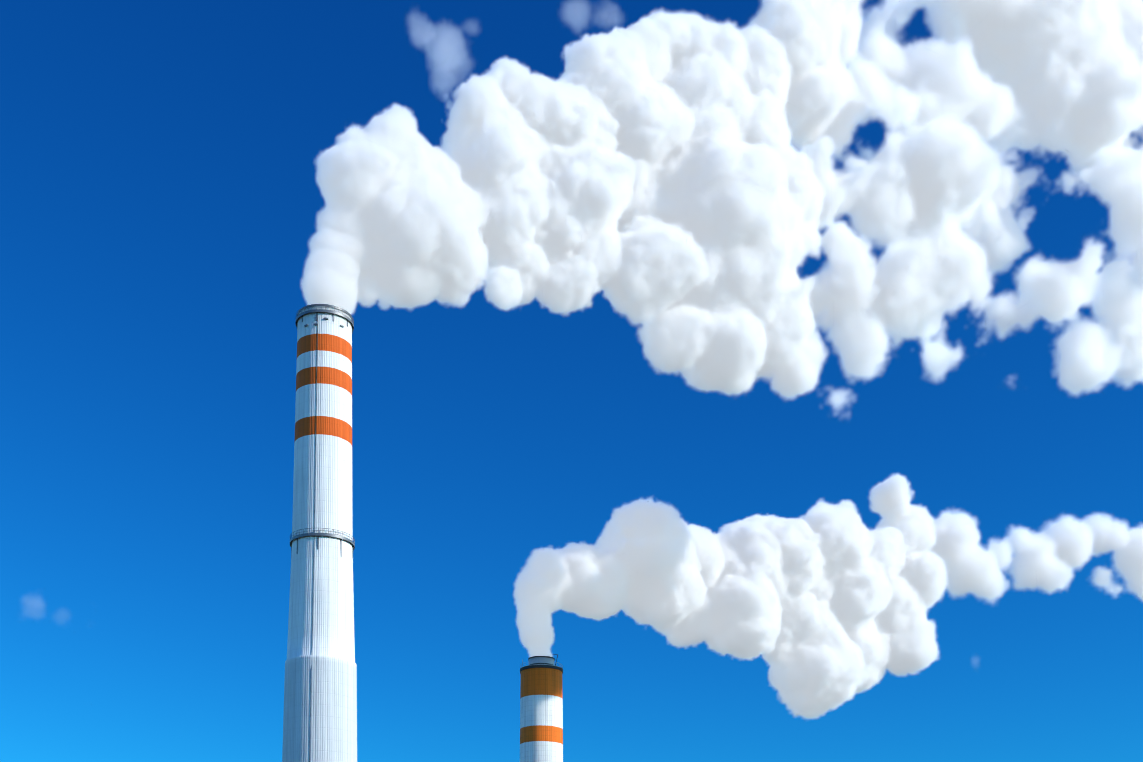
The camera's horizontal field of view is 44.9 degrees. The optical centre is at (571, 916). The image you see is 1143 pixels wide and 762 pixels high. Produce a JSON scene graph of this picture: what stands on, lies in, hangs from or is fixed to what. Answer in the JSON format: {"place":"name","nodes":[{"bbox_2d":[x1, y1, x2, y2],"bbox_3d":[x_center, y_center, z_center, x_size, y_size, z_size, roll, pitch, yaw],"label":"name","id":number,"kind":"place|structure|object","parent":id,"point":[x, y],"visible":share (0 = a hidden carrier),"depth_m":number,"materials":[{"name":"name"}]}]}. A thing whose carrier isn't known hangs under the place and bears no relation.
{"place":"outdoors","nodes":[
{"label":"outdoors","id":0,"kind":"place"},
{"bbox_2d":[282,304,356,761],"bbox_3d":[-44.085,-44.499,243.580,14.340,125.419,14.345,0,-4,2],"label":"chimney","id":1,"kind":"object","parent":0,"point":[320,707],"visible":1,"depth_m":240.51,"materials":[{"name":"metal"}]},
{"bbox_2d":[520,654,562,761],"bbox_3d":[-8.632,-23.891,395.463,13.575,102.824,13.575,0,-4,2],"label":"chimney","id":2,"kind":"object","parent":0,"point":[541,714],"visible":1,"depth_m":392.39,"materials":[{"name":"metal"}]},
{"bbox_2d":[0,0,1142,761],"label":"sky","id":3,"kind":"structure","parent":0,"point":[769,373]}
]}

